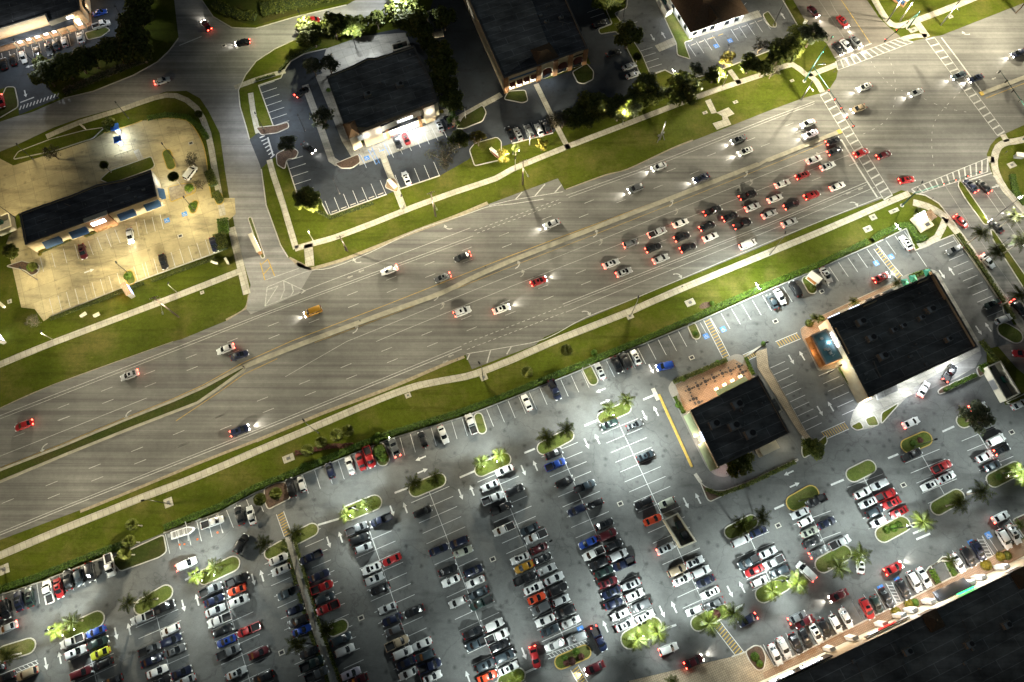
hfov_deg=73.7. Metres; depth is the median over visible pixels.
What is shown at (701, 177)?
car
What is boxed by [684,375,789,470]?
restaurant
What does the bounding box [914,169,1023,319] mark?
crossroad
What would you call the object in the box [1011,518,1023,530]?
palm tree
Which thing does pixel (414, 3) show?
tree
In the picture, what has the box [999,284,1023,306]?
palm tree
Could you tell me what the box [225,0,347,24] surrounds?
lawn
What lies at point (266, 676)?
parked car
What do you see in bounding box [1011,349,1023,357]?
car
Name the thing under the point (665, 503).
parked car
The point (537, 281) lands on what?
car
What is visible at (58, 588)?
parked car
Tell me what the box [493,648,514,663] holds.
parked car
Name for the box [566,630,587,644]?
parked car
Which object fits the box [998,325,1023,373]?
road
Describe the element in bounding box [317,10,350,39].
tree
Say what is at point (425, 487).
planting island
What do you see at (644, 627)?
planting island
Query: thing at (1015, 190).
hedge
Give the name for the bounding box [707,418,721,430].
rooftop unit
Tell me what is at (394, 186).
monument sign
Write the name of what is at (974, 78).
car
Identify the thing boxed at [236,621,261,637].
pickup truck
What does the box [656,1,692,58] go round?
plot kerb
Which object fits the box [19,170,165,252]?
commercial building
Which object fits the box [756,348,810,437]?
tan walkway
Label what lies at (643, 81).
tree
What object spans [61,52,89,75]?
tree
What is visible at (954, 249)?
parked car
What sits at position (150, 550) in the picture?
planting bed
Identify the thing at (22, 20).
mall wing
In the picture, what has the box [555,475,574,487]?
parked car
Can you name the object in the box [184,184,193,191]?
round bush
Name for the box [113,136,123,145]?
teller kiosk
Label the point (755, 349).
plot kerb
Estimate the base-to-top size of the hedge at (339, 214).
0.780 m
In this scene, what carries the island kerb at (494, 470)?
on the plaza parking lot at (324, 497)
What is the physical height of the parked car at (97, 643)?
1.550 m
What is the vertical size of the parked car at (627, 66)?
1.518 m
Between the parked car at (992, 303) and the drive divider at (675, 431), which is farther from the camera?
the parked car at (992, 303)
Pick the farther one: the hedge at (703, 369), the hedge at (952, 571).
the hedge at (703, 369)
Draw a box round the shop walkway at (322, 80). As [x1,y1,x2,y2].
[302,73,450,165]
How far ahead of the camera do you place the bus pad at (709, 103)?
221.76 m
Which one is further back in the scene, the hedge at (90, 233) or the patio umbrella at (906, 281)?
the hedge at (90, 233)
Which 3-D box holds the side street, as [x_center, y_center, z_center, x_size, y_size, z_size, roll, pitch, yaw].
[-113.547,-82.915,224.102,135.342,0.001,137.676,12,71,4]
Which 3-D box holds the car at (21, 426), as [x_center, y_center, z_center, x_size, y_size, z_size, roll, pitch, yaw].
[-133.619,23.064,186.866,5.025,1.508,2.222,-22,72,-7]
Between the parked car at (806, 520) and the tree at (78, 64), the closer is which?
the parked car at (806, 520)
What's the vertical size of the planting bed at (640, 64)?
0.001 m
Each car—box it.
[0,57,8,70]
[0,94,5,107]
[0,598,12,619]
[0,620,18,634]
[0,662,6,671]
[0,670,16,681]
[9,53,17,66]
[12,590,25,612]
[14,419,33,431]
[16,666,38,681]
[19,50,27,63]
[23,586,35,608]
[32,46,39,57]
[44,42,53,55]
[51,38,60,50]
[53,577,64,598]
[60,36,68,47]
[62,569,74,590]
[64,644,86,659]
[69,665,92,680]
[73,567,84,586]
[76,32,85,44]
[78,243,87,259]
[84,561,96,582]
[86,624,106,638]
[86,635,109,650]
[90,646,110,660]
[92,8,107,16]
[92,657,114,671]
[103,673,123,681]
[120,369,139,380]
[126,227,134,243]
[140,652,163,667]
[146,664,168,679]
[152,674,171,681]
[154,76,170,85]
[158,253,168,269]
[159,632,182,647]
[161,622,180,636]
[163,643,186,657]
[170,665,192,679]
[175,556,197,570]
[176,673,196,681]
[201,20,211,31]
[203,593,224,607]
[204,603,225,617]
[209,236,217,252]
[212,623,233,637]
[216,343,234,354]
[216,633,236,647]
[225,665,247,680]
[227,583,246,596]
[228,593,249,607]
[229,424,249,436]
[230,350,248,360]
[233,533,248,553]
[234,505,245,525]
[235,38,250,46]
[245,505,256,525]
[248,645,269,660]
[252,670,274,681]
[268,552,288,565]
[271,563,290,576]
[285,477,297,497]
[286,603,304,616]
[288,614,309,628]
[291,623,311,636]
[294,86,308,97]
[297,475,306,492]
[299,645,319,659]
[300,141,315,153]
[308,569,329,582]
[314,591,334,605]
[325,462,335,478]
[330,631,351,646]
[334,643,354,657]
[340,666,361,680]
[345,456,355,474]
[347,673,368,681]
[349,532,368,545]
[354,542,372,553]
[355,451,366,470]
[361,561,381,575]
[363,572,384,585]
[370,582,390,595]
[378,601,397,614]
[380,264,397,275]
[381,612,402,626]
[382,553,401,566]
[384,623,402,636]
[388,438,400,457]
[392,135,402,149]
[392,645,413,660]
[395,655,416,670]
[398,666,418,680]
[401,132,410,144]
[401,171,411,185]
[404,604,424,617]
[412,636,432,650]
[413,505,432,517]
[415,648,435,662]
[418,431,427,447]
[422,670,442,681]
[428,543,448,556]
[434,119,444,132]
[434,272,450,282]
[437,425,448,443]
[438,563,457,576]
[441,573,460,587]
[443,115,452,128]
[448,595,466,608]
[449,535,468,548]
[452,545,473,558]
[453,251,470,262]
[453,306,471,317]
[462,625,482,639]
[463,564,483,577]
[465,574,485,588]
[469,586,488,600]
[475,657,494,672]
[477,669,497,681]
[481,479,498,491]
[483,617,504,632]
[489,638,509,652]
[492,304,509,314]
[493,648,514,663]
[495,464,514,476]
[497,660,518,675]
[505,126,514,139]
[505,484,524,496]
[510,551,529,564]
[513,127,523,140]
[513,560,533,573]
[519,522,539,535]
[521,394,532,411]
[523,581,543,595]
[524,124,534,138]
[527,592,546,604]
[529,645,540,668]
[530,276,547,286]
[530,542,547,554]
[530,600,551,615]
[532,552,551,564]
[534,123,544,136]
[535,613,555,627]
[536,562,556,575]
[540,623,559,637]
[541,119,551,132]
[543,218,560,228]
[544,447,562,459]
[544,571,563,585]
[544,637,564,652]
[548,581,568,595]
[552,594,569,606]
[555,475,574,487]
[555,604,575,618]
[561,615,580,629]
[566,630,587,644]
[567,504,585,516]
[578,536,597,549]
[584,660,605,675]
[586,498,603,509]
[588,556,608,570]
[592,20,606,28]
[594,362,605,379]
[594,518,613,530]
[594,565,613,578]
[597,527,617,541]
[598,576,617,588]
[600,418,618,430]
[601,585,621,599]
[602,258,619,268]
[603,597,623,610]
[605,49,620,57]
[605,538,622,550]
[608,548,627,561]
[610,356,622,373]
[610,607,630,621]
[615,267,632,277]
[615,617,635,632]
[619,351,631,369]
[621,577,641,591]
[622,62,636,70]
[622,239,637,248]
[624,588,644,601]
[625,70,640,79]
[626,419,643,430]
[627,182,643,193]
[630,349,641,365]
[631,598,651,612]
[633,496,653,509]
[635,609,654,623]
[636,450,654,461]
[643,513,662,526]
[645,242,661,252]
[651,162,667,171]
[652,254,669,263]
[655,361,674,370]
[656,541,674,554]
[658,496,675,508]
[658,642,678,655]
[666,563,686,577]
[672,218,688,228]
[672,572,692,586]
[673,232,690,242]
[679,242,696,252]
[683,654,703,668]
[685,555,703,568]
[685,604,703,616]
[690,565,710,578]
[693,172,709,182]
[695,574,715,587]
[699,221,715,231]
[700,586,720,599]
[702,232,718,242]
[704,596,725,610]
[722,212,738,221]
[730,134,746,144]
[737,146,753,155]
[738,612,757,627]
[744,202,760,211]
[744,564,764,577]
[748,525,767,538]
[750,575,767,587]
[758,545,777,558]
[761,209,777,218]
[766,194,782,203]
[766,293,778,309]
[767,642,782,665]
[769,564,789,577]
[773,288,786,304]
[774,179,790,188]
[776,635,791,658]
[781,218,797,227]
[783,200,799,210]
[787,610,806,624]
[788,280,802,297]
[788,632,803,654]
[790,506,809,519]
[794,614,814,628]
[795,171,810,179]
[797,515,813,527]
[797,627,812,649]
[799,118,815,128]
[800,525,818,538]
[801,535,821,548]
[802,129,818,138]
[803,190,820,200]
[805,155,821,164]
[807,5,819,17]
[808,545,827,558]
[808,622,823,644]
[817,516,836,529]
[817,618,831,638]
[819,161,835,170]
[819,266,832,283]
[825,136,840,145]
[827,147,842,155]
[828,588,848,602]
[828,613,842,633]
[829,182,845,191]
[831,42,843,55]
[836,15,848,27]
[838,607,853,628]
[839,38,852,51]
[849,35,862,48]
[850,103,866,113]
[852,486,871,499]
[853,148,868,157]
[855,558,864,573]
[856,82,872,91]
[858,496,876,508]
[858,597,874,620]
[864,505,883,517]
[869,515,887,527]
[869,594,883,613]
[870,478,889,490]
[872,272,889,282]
[875,150,891,159]
[878,587,894,609]
[881,496,901,509]
[883,561,902,575]
[889,505,908,518]
[895,578,911,600]
[898,175,914,184]
[899,235,913,250]
[901,417,920,428]
[905,570,922,592]
[908,88,924,97]
[915,566,931,587]
[917,381,929,397]
[920,478,939,491]
[937,470,955,483]
[945,244,963,254]
[950,70,966,80]
[950,552,965,573]
[953,214,968,228]
[959,546,976,567]
[963,179,978,192]
[968,73,983,82]
[969,540,986,561]
[974,450,993,462]
[976,179,991,193]
[979,253,994,268]
[982,460,1000,471]
[983,298,1001,309]
[988,219,1004,233]
[990,510,1009,523]
[993,444,1010,455]
[994,314,1012,324]
[995,528,1012,549]
[1005,523,1021,544]
[1010,299,1023,315]
[1010,399,1023,409]
[1011,48,1023,57]
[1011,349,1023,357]
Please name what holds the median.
on the highway
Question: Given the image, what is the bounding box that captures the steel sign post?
[657,121,665,142]
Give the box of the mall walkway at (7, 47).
[0,11,91,51]
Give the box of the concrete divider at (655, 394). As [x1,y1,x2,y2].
[651,388,701,482]
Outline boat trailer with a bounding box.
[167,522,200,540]
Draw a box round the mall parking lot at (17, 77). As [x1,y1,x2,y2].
[0,0,125,114]
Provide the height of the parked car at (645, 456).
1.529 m
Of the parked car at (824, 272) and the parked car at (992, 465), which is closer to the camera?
the parked car at (992, 465)
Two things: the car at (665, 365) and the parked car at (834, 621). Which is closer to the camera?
the parked car at (834, 621)
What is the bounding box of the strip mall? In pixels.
[760,556,1023,681]
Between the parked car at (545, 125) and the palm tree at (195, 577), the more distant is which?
the parked car at (545, 125)
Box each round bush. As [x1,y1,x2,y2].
[123,272,131,279]
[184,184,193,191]
[188,202,196,209]
[373,445,385,457]
[379,453,388,461]
[561,654,567,660]
[568,656,575,665]
[572,648,579,655]
[578,653,583,660]
[591,349,597,355]
[711,609,720,618]
[750,652,759,661]
[756,660,763,667]
[805,319,813,326]
[809,285,815,290]
[882,526,890,533]
[889,523,897,531]
[890,606,900,614]
[895,521,902,526]
[904,599,913,606]
[909,440,916,446]
[911,598,918,606]
[980,559,991,570]
[995,473,1001,479]
[995,551,1005,561]
[1003,551,1011,559]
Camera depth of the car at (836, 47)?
227.90 m
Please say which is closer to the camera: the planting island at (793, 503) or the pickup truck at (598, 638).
the pickup truck at (598, 638)
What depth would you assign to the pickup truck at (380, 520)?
178.19 m
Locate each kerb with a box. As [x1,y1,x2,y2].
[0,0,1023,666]
[0,86,17,117]
[1,637,35,659]
[7,261,39,275]
[13,127,102,159]
[63,610,104,638]
[85,27,109,39]
[101,156,154,181]
[104,117,211,196]
[114,535,166,570]
[124,270,135,284]
[134,584,172,614]
[162,149,175,169]
[168,183,195,201]
[197,556,239,584]
[248,217,264,258]
[256,122,288,134]
[264,482,289,508]
[264,540,288,559]
[276,148,297,168]
[291,523,318,543]
[328,618,348,636]
[336,154,359,168]
[342,494,381,520]
[372,442,389,465]
[409,473,445,496]
[456,105,485,128]
[469,137,501,165]
[474,412,486,433]
[474,453,510,476]
[497,667,525,681]
[504,90,527,102]
[537,429,573,454]
[554,644,590,669]
[573,64,593,83]
[582,364,597,385]
[597,403,630,423]
[599,0,648,71]
[620,616,661,649]
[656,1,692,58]
[688,322,700,339]
[690,604,724,631]
[700,459,797,501]
[724,514,757,539]
[744,341,766,356]
[746,645,765,670]
[755,575,790,602]
[763,11,776,27]
[786,485,818,510]
[802,276,816,293]
[814,545,851,572]
[845,459,876,481]
[851,421,863,429]
[865,415,878,425]
[875,516,910,542]
[881,403,898,422]
[900,431,932,452]
[926,556,956,586]
[930,489,964,515]
[938,373,975,393]
[958,180,987,224]
[986,461,1023,487]
[990,229,1023,288]
[997,322,1023,343]
[1013,514,1023,535]
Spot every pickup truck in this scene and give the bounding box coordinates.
[41,579,55,604]
[60,632,85,648]
[91,19,110,29]
[103,552,116,577]
[130,609,154,625]
[137,641,160,658]
[150,599,175,616]
[198,582,222,598]
[200,515,223,529]
[207,611,232,628]
[215,643,241,661]
[224,571,249,587]
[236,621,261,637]
[276,584,300,600]
[299,548,322,564]
[299,655,324,672]
[303,665,328,681]
[310,580,333,595]
[315,599,339,615]
[345,521,367,536]
[362,445,375,468]
[370,512,392,526]
[384,634,409,652]
[416,658,441,675]
[465,413,477,434]
[465,634,489,651]
[469,594,493,611]
[481,491,503,505]
[484,628,509,645]
[490,501,512,515]
[492,521,515,536]
[513,571,536,586]
[524,528,547,543]
[544,458,565,471]
[547,379,561,400]
[573,479,595,493]
[582,545,605,560]
[590,625,607,652]
[612,555,635,571]
[647,227,666,238]
[703,205,722,216]
[733,218,751,229]
[737,553,760,569]
[738,190,756,200]
[762,554,785,569]
[805,493,827,507]
[828,534,851,550]
[874,487,896,502]
[900,448,922,462]
[930,459,952,473]
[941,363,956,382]
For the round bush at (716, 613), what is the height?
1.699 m
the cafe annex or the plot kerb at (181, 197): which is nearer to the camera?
the cafe annex
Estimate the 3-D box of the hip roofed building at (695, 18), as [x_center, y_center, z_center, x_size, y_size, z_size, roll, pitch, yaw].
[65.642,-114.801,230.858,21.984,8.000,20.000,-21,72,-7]
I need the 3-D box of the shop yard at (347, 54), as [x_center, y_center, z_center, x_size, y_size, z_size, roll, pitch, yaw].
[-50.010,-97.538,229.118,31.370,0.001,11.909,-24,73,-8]
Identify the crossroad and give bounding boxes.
[794,0,900,58]
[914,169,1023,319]
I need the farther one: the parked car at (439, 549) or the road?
the road
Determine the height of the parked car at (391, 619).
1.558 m
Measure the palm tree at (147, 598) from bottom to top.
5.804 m
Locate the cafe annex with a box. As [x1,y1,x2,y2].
[805,329,842,367]
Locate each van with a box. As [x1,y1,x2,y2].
[182,165,197,180]
[303,305,322,317]
[310,16,320,21]
[730,534,751,547]
[738,239,756,250]
[795,561,816,581]
[985,433,1005,446]
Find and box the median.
[0,75,1023,482]
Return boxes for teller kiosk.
[110,123,121,133]
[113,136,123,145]
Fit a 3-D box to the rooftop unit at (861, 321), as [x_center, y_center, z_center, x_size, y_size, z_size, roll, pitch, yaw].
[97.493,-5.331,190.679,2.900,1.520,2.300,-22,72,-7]
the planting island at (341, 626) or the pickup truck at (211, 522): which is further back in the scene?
the pickup truck at (211, 522)
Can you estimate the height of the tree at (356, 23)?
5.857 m
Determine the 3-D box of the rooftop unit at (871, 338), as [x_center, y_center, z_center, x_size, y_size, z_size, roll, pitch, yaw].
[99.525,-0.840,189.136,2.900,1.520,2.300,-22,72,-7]
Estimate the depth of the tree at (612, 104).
215.29 m
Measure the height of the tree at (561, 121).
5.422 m
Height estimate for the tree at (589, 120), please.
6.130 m
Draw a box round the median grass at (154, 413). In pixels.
[0,368,242,479]
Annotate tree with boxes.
[0,645,21,665]
[1,243,18,259]
[23,313,41,327]
[27,59,59,86]
[32,54,46,69]
[41,144,60,160]
[44,622,66,640]
[50,52,77,81]
[60,609,83,631]
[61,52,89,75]
[73,44,103,71]
[95,36,118,64]
[101,41,129,63]
[101,116,114,131]
[114,24,150,42]
[114,32,153,63]
[115,4,155,31]
[118,591,137,613]
[123,0,154,14]
[137,590,158,609]
[184,152,197,165]
[187,566,203,585]
[192,179,205,188]
[205,557,226,575]
[253,535,273,554]
[277,134,297,151]
[284,632,307,654]
[285,523,304,542]
[292,185,321,212]
[295,16,327,47]
[301,57,321,75]
[309,105,334,128]
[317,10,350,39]
[318,619,336,641]
[319,53,340,73]
[338,504,354,523]
[344,14,367,37]
[360,496,376,512]
[365,9,386,29]
[381,0,415,28]
[390,0,423,9]
[400,4,428,30]
[403,472,422,493]
[406,20,435,45]
[421,34,437,50]
[424,53,458,80]
[424,139,457,170]
[425,39,453,60]
[426,468,443,486]
[429,5,457,30]
[432,75,458,96]
[439,90,463,111]
[446,111,459,125]
[447,129,469,147]
[469,130,486,145]
[472,455,487,472]
[492,447,508,463]
[495,148,509,162]
[508,670,524,681]
[535,137,548,150]
[536,427,556,449]
[546,111,563,127]
[553,112,568,127]
[556,418,575,438]
[560,105,586,129]
[572,102,599,128]
[577,90,607,116]
[590,0,624,9]
[594,98,610,122]
[600,400,616,418]
[606,97,618,118]
[610,101,629,121]
[613,19,644,48]
[613,93,639,116]
[617,392,635,410]
[624,103,641,117]
[624,627,649,651]
[626,86,650,110]
[631,72,659,92]
[643,85,665,105]
[645,619,671,644]
[663,674,678,681]
[664,69,703,106]
[689,61,705,75]
[696,607,720,637]
[704,65,725,83]
[719,51,735,67]
[720,601,747,629]
[726,457,748,477]
[730,513,754,536]
[738,452,754,472]
[739,51,761,73]
[752,36,768,53]
[752,505,771,526]
[756,59,773,77]
[762,580,781,602]
[766,37,796,65]
[768,63,779,78]
[775,34,805,58]
[784,567,809,594]
[785,23,806,45]
[798,22,828,47]
[801,438,824,460]
[810,313,820,323]
[827,555,853,579]
[848,296,860,306]
[848,541,872,567]
[891,277,905,287]
[908,510,937,531]
[942,552,958,567]
[945,492,971,514]
[956,399,996,436]
[966,224,995,243]
[966,479,997,504]
[981,242,1007,262]
[998,207,1023,227]
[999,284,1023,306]
[1003,231,1023,253]
[1005,461,1023,486]
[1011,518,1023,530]
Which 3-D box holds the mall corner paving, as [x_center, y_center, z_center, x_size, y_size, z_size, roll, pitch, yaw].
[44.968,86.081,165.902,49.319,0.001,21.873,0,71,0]
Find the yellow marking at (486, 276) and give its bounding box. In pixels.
[0,0,1023,681]
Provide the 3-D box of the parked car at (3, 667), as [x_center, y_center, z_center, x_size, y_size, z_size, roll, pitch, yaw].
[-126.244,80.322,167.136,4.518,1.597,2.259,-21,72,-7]
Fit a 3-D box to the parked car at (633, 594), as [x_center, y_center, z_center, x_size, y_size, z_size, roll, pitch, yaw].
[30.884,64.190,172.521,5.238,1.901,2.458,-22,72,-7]
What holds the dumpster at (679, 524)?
in the bin enclosure at (671, 527)
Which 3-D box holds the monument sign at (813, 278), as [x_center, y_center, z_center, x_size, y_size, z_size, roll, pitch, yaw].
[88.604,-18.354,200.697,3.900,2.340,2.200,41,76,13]
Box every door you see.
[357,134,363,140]
[714,23,722,30]
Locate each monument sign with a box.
[0,334,6,344]
[120,282,135,298]
[248,233,262,254]
[387,178,397,190]
[489,147,499,157]
[805,270,822,285]
[893,0,908,6]
[1013,152,1023,158]
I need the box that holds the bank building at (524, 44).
[464,0,587,93]
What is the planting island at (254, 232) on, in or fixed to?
in the island kerb at (257, 236)
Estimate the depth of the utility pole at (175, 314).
188.47 m
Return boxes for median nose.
[836,91,983,133]
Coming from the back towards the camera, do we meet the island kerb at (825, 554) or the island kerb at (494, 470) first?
the island kerb at (494, 470)
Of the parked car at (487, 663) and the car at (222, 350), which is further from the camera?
the car at (222, 350)
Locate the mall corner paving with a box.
[629,651,773,681]
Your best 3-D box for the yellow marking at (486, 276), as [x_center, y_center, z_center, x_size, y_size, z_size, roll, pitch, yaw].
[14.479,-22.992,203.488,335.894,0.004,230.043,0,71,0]
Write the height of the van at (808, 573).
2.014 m
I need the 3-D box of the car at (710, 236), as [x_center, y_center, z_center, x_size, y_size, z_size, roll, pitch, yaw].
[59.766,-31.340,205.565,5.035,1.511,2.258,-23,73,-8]
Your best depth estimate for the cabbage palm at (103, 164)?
209.61 m
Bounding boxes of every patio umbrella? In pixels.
[901,279,908,285]
[908,275,916,281]
[923,269,930,275]
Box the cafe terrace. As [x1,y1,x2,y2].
[801,279,899,369]
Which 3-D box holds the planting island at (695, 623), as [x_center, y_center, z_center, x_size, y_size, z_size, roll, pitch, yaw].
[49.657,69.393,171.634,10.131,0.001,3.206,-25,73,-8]
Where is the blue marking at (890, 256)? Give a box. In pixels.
[164,38,992,631]
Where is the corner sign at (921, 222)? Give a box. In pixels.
[910,207,936,232]
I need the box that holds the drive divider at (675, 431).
[658,394,692,466]
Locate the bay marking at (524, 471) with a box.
[0,3,1022,681]
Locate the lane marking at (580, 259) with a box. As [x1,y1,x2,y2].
[0,31,1023,534]
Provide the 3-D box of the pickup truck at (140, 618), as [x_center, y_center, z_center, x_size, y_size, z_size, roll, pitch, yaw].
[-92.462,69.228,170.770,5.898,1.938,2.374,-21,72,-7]
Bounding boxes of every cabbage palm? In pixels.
[28,262,38,269]
[99,160,110,172]
[116,547,134,561]
[122,534,139,548]
[125,518,142,530]
[167,171,180,185]
[194,110,202,120]
[253,493,266,505]
[269,487,281,499]
[301,444,313,456]
[315,436,326,448]
[329,428,342,441]
[341,424,353,436]
[511,144,519,154]
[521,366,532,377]
[560,344,572,356]
[633,52,641,63]
[914,208,922,215]
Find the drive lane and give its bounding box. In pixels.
[913,350,981,396]
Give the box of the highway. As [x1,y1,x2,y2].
[0,3,1023,539]
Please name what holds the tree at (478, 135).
on the planting bed at (481, 153)
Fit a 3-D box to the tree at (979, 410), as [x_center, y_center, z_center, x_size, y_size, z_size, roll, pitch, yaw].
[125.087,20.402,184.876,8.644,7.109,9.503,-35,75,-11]
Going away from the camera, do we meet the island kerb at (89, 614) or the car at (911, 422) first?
the island kerb at (89, 614)
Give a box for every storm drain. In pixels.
[278,649,284,655]
[358,614,364,620]
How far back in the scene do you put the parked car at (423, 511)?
178.61 m
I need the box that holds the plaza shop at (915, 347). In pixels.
[818,271,977,402]
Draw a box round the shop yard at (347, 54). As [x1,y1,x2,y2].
[320,33,410,75]
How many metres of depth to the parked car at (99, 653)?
168.00 m
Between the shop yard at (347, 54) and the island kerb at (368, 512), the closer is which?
the island kerb at (368, 512)
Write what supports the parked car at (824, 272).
on the plaza parking lot at (324, 497)
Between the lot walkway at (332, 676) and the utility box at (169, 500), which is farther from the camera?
the utility box at (169, 500)
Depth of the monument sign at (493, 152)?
214.35 m
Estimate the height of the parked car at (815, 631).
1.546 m
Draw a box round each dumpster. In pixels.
[675,520,683,528]
[680,531,688,539]
[1000,375,1007,382]
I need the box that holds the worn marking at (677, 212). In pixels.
[211,0,1023,362]
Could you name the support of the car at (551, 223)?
on the highway
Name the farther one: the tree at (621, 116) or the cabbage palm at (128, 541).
the tree at (621, 116)
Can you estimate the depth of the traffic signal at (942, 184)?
204.77 m
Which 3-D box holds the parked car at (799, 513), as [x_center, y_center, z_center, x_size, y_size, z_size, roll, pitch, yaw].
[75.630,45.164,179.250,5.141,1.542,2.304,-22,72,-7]
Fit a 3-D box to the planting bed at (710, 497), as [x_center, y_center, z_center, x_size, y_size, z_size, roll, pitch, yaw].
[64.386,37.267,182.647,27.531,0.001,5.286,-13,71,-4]
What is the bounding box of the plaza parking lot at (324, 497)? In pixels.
[0,229,1023,681]
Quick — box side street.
[0,0,390,313]
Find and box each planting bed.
[0,87,16,116]
[9,261,38,274]
[14,128,101,158]
[86,28,108,38]
[101,157,153,181]
[114,536,165,569]
[169,184,194,200]
[257,123,287,133]
[265,483,288,507]
[277,149,296,167]
[337,155,359,167]
[386,178,397,190]
[457,106,485,127]
[470,138,500,164]
[505,91,526,101]
[573,64,592,82]
[599,0,649,74]
[663,12,691,57]
[702,460,796,500]
[747,646,764,668]
[764,12,775,26]
[819,436,826,444]
[852,422,862,428]
[866,416,877,424]
[882,404,896,421]
[926,557,953,584]
[959,181,986,223]
[992,230,1023,286]
[1008,395,1023,402]
[1014,515,1023,534]
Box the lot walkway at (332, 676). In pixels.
[285,535,337,681]
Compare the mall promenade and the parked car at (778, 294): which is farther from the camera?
the parked car at (778, 294)
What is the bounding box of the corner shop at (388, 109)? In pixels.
[326,45,439,150]
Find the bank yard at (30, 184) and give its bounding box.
[0,118,235,320]
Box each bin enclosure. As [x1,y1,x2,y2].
[0,213,16,235]
[391,40,408,51]
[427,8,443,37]
[656,0,672,17]
[662,513,696,547]
[984,361,1019,402]
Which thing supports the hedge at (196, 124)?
on the ground at (612, 152)
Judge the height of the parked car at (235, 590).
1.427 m
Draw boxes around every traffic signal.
[803,36,854,127]
[884,11,920,41]
[900,170,980,206]
[998,70,1023,140]
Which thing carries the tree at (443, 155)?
on the ground at (612, 152)
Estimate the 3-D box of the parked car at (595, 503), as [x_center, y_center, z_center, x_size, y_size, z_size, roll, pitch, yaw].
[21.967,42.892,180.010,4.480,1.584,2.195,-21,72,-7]
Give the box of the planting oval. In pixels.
[699,302,709,308]
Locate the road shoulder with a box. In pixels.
[0,140,692,512]
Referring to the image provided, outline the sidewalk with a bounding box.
[0,0,1023,558]
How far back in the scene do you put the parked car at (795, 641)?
168.55 m
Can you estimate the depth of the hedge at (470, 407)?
188.33 m
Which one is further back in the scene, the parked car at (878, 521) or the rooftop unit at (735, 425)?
the rooftop unit at (735, 425)
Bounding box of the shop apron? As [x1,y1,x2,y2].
[359,121,442,164]
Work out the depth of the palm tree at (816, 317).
194.02 m
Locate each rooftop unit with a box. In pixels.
[363,90,372,98]
[395,81,404,89]
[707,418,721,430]
[726,419,740,432]
[729,398,744,410]
[742,428,757,440]
[853,317,867,327]
[863,332,877,343]
[875,351,889,362]
[888,326,897,334]
[897,322,907,329]
[901,646,913,656]
[915,314,925,321]
[923,304,937,315]
[943,335,953,343]
[962,638,975,649]
[1000,619,1012,629]
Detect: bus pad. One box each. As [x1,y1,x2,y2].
[705,99,716,113]
[713,107,733,128]
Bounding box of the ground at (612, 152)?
[0,0,1023,681]
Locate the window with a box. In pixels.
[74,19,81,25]
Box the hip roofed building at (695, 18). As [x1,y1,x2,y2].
[669,0,748,37]
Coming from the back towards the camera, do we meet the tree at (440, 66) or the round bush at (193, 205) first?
the tree at (440, 66)
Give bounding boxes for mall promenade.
[763,539,1023,678]
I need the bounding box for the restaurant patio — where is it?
[676,359,750,410]
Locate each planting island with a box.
[0,639,34,660]
[64,612,103,637]
[126,271,134,283]
[135,586,171,613]
[163,150,174,168]
[198,557,238,583]
[249,218,263,257]
[265,541,287,558]
[293,524,317,542]
[329,620,346,635]
[342,496,380,518]
[373,443,388,464]
[410,474,444,495]
[475,414,485,432]
[475,454,509,475]
[498,669,524,681]
[538,430,572,453]
[555,646,589,667]
[583,365,596,383]
[598,403,629,422]
[622,617,660,647]
[689,323,699,338]
[692,604,725,630]
[725,515,756,537]
[756,576,789,601]
[787,486,817,509]
[803,277,815,292]
[816,546,850,571]
[847,460,874,480]
[876,517,909,541]
[902,432,930,451]
[931,490,963,513]
[957,414,983,426]
[987,462,1021,486]
[998,323,1021,342]
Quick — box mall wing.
[0,0,90,48]
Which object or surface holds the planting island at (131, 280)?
in the island kerb at (134, 277)
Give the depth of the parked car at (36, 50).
227.32 m
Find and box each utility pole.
[149,296,178,317]
[336,235,347,251]
[428,191,437,216]
[519,159,528,184]
[800,81,813,99]
[886,0,904,22]
[899,0,914,21]
[940,0,960,25]
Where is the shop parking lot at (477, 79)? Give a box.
[250,0,637,214]
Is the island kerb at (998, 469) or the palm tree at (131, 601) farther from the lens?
the island kerb at (998, 469)
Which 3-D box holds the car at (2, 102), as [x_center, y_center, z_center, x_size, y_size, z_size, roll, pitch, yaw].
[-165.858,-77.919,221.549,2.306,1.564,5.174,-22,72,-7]
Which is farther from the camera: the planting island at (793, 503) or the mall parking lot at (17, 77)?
the mall parking lot at (17, 77)
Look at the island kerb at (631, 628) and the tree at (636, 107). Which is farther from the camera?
the tree at (636, 107)
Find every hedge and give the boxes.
[0,541,122,591]
[38,239,71,252]
[49,281,143,320]
[62,57,152,95]
[84,226,111,236]
[147,112,209,139]
[150,256,215,281]
[163,471,289,529]
[204,168,217,186]
[210,0,256,21]
[211,190,223,203]
[213,231,229,250]
[216,217,229,233]
[255,73,274,80]
[259,0,332,16]
[278,44,319,70]
[282,539,329,681]
[289,430,389,476]
[293,540,341,681]
[295,442,353,455]
[301,186,373,219]
[388,371,558,436]
[557,315,694,375]
[673,358,727,383]
[673,396,685,413]
[693,238,869,319]
[705,460,796,496]
[744,357,754,374]
[838,367,848,384]
[870,221,927,242]
[909,268,927,276]
[929,568,940,583]
[943,373,977,391]
[944,562,957,576]
[956,232,1016,319]
[978,362,991,372]
[979,339,1005,366]
[1008,174,1023,205]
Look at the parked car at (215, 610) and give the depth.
171.12 m
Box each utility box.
[0,563,9,575]
[163,497,173,508]
[282,453,294,463]
[480,373,487,380]
[625,312,633,319]
[684,298,695,306]
[863,225,872,232]
[869,214,877,220]
[889,208,899,213]
[909,27,917,32]
[1007,161,1016,167]
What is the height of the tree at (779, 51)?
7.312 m
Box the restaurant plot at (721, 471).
[669,354,754,476]
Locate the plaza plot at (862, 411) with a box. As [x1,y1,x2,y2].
[800,269,980,429]

